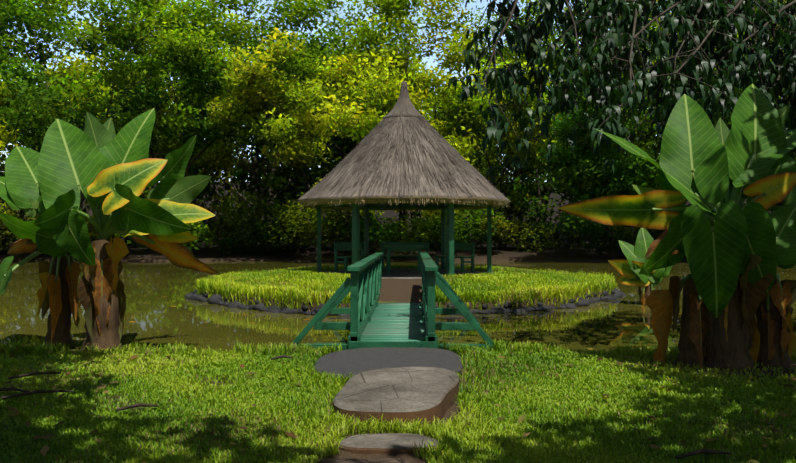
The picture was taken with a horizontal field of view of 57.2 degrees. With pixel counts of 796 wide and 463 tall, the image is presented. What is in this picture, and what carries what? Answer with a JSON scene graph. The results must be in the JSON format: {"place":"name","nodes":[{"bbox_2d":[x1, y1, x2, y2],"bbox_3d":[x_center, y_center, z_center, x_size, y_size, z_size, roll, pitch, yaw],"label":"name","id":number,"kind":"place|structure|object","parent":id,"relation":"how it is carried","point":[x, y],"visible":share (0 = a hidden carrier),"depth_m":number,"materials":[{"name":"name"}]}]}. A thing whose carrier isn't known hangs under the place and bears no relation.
{"place":"outdoors","nodes":[
{"label":"outdoors","id":0,"kind":"place"},
{"bbox_2d":[328,458,413,462],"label":"stepping stone","id":1,"kind":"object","parent":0,"point":[386,460],"depth_m":4.90,"materials":[{"name":"grey stone"}]},
{"bbox_2d":[0,0,753,181],"label":"sky","id":2,"kind":"structure","parent":0,"point":[484,3],"materials":[{"name":"blue"}]},
{"bbox_2d":[339,433,440,453],"bbox_3d":[-0.060,1.547,5.293,0.742,0.069,0.414,0,0,1],"label":"stepping stone","id":3,"kind":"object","parent":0,"point":[389,443],"depth_m":5.21,"materials":[{"name":"stone"}]},
{"bbox_2d":[0,341,795,462],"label":"lawn grass","id":4,"kind":"structure","parent":0,"point":[472,399],"depth_m":6.18,"materials":[{"name":"green plant"}]},
{"bbox_2d":[0,261,795,352],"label":"pond water","id":5,"kind":"structure","parent":0,"point":[174,316],"depth_m":14.46,"materials":[{"name":"green liquid"}]},
{"bbox_2d":[1,292,681,348],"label":"floating leaves","id":6,"kind":"object","parent":5,"relation":"on","point":[289,328],"visible":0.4,"depth_m":13.30,"materials":[{"name":"green plant"}]},
{"bbox_2d":[0,182,795,462],"bbox_3d":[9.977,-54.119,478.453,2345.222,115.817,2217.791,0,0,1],"label":"ground","id":7,"kind":"structure","parent":0,"point":[562,253],"depth_m":45.00,"materials":[{"name":"green plant"}]},
{"bbox_2d":[0,108,220,351],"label":"elephant ear plant","id":8,"kind":"object","parent":7,"relation":"on","point":[98,161],"depth_m":10.18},
{"bbox_2d":[3,176,169,281],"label":"stalks","id":9,"kind":"object","parent":8,"relation":"attached to","point":[101,222],"visible":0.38,"depth_m":10.17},
{"bbox_2d":[0,191,773,255],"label":"understorey shrubs","id":10,"kind":"object","parent":7,"relation":"on","point":[393,226],"depth_m":45.81,"materials":[{"name":"green plant"}]},
{"bbox_2d":[314,347,461,377],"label":"slab","id":11,"kind":"structure","parent":7,"relation":"on","point":[354,361],"depth_m":8.61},
{"bbox_2d":[0,55,779,254],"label":"shrubs","id":12,"kind":"object","parent":7,"relation":"on","point":[517,209],"depth_m":52.55,"materials":[{"name":"green plant"}]},
{"bbox_2d":[292,253,495,350],"bbox_3d":[0.007,1.074,13.213,2.720,1.200,7.350,0,0,1],"label":"footbridge frame","id":13,"kind":"object","parent":7,"relation":"on","point":[362,284],"visible":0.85,"depth_m":9.78,"materials":[{"name":"green paint"}]},
{"bbox_2d":[361,303,426,340],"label":"bridge deck boards","id":14,"kind":"object","parent":13,"relation":"on","point":[396,322],"visible":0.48,"depth_m":11.59,"materials":[{"name":"green wood"}]},
{"bbox_2d":[333,367,459,425],"bbox_3d":[0.027,1.504,6.684,1.133,0.204,1.941,0,0,1],"label":"stepping stone","id":15,"kind":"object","parent":7,"relation":"on","point":[420,393],"depth_m":6.32,"materials":[{"name":"grey stone"}]},
{"bbox_2d":[0,0,795,257],"bbox_3d":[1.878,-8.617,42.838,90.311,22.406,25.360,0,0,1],"label":"forest","id":16,"kind":"object","parent":7,"relation":"on","point":[288,112],"depth_m":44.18,"materials":[{"name":"green plant"}]},
{"bbox_2d":[0,338,795,359],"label":"bank grass tufts","id":17,"kind":"object","parent":7,"relation":"on","point":[15,348],"visible":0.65,"depth_m":9.30,"materials":[{"name":"green plant"}]},
{"bbox_2d":[0,347,795,462],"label":"fallen litter","id":18,"kind":"object","parent":7,"relation":"on","point":[44,449],"depth_m":6.20,"materials":[{"name":"brown plant"}]},
{"bbox_2d":[202,268,613,311],"bbox_3d":[0.387,1.697,20.880,12.640,1.018,12.734,0,0,1],"label":"island mound","id":19,"kind":"object","parent":7,"relation":"on","point":[400,290],"visible":0.06,"depth_m":16.16,"materials":[{"name":"brown soil"}]},
{"bbox_2d":[317,203,491,274],"bbox_3d":[0.175,-0.995,21.044,5.951,4.363,5.951,0,0,1],"label":"gazebo frame","id":20,"kind":"object","parent":19,"relation":"on","point":[447,223],"visible":0.35,"depth_m":20.93,"materials":[{"name":"green wood"}]},
{"bbox_2d":[297,81,510,209],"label":"thatched roof","id":21,"kind":"structure","parent":20,"relation":"on","point":[404,106],"depth_m":19.10,"materials":[{"name":"brown wicker"}]},
{"bbox_2d":[299,198,506,212],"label":"gazebo thatch straws","id":22,"kind":"object","parent":21,"relation":"attached to","point":[473,202],"visible":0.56,"depth_m":18.45,"materials":[{"name":"wicker"}]},
{"bbox_2d":[303,116,507,197],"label":"gazebo thatch reeds","id":23,"kind":"object","parent":21,"relation":"on","point":[403,132],"visible":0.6,"depth_m":19.57,"materials":[{"name":"wicker"}]},
{"bbox_2d":[185,287,626,316],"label":"island rim rocks","id":24,"kind":"object","parent":19,"relation":"on","point":[215,298],"visible":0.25,"depth_m":16.14,"materials":[{"name":"stone"}]},
{"bbox_2d":[322,269,491,278],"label":"gazebo floor slab","id":25,"kind":"structure","parent":19,"relation":"on","point":[403,274],"depth_m":21.12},
{"bbox_2d":[384,246,423,272],"bbox_3d":[0.177,0.799,21.137,1.150,0.775,0.750,0,0,1],"label":"table","id":26,"kind":"object","parent":25,"relation":"on","point":[403,248],"visible":1,"depth_m":20.85,"materials":[{"name":"green wood"}]},
{"bbox_2d":[334,242,474,271],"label":"benches","id":27,"kind":"object","parent":25,"relation":"on","point":[346,246],"visible":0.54,"depth_m":21.94,"materials":[{"name":"green wood"}]},
{"bbox_2d":[195,264,619,310],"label":"island grass","id":28,"kind":"structure","parent":19,"relation":"on","point":[308,284],"depth_m":17.50,"materials":[{"name":"green plant"}]},
{"bbox_2d":[608,228,672,304],"bbox_3d":[5.899,0.972,17.425,1.614,2.192,0.646,0,0,1],"label":"young banana plant","id":29,"kind":"object","parent":7,"relation":"on","point":[631,270],"depth_m":17.43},
{"bbox_2d":[639,278,653,293],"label":"elephant ear petioles","id":30,"kind":"object","parent":29,"relation":"attached to","point":[652,286],"visible":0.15,"depth_m":17.18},
{"bbox_2d":[558,84,795,370],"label":"elephant ear plant","id":31,"kind":"object","parent":7,"relation":"on","point":[726,252],"depth_m":8.34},
{"bbox_2d":[652,153,782,309],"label":"stalks","id":32,"kind":"object","parent":31,"relation":"attached to","point":[734,195],"visible":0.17,"depth_m":8.45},
{"bbox_2d":[441,0,795,212],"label":"overhanging tree","id":33,"kind":"object","parent":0,"point":[691,67],"depth_m":10.86,"materials":[{"name":"green plant"}]}
]}

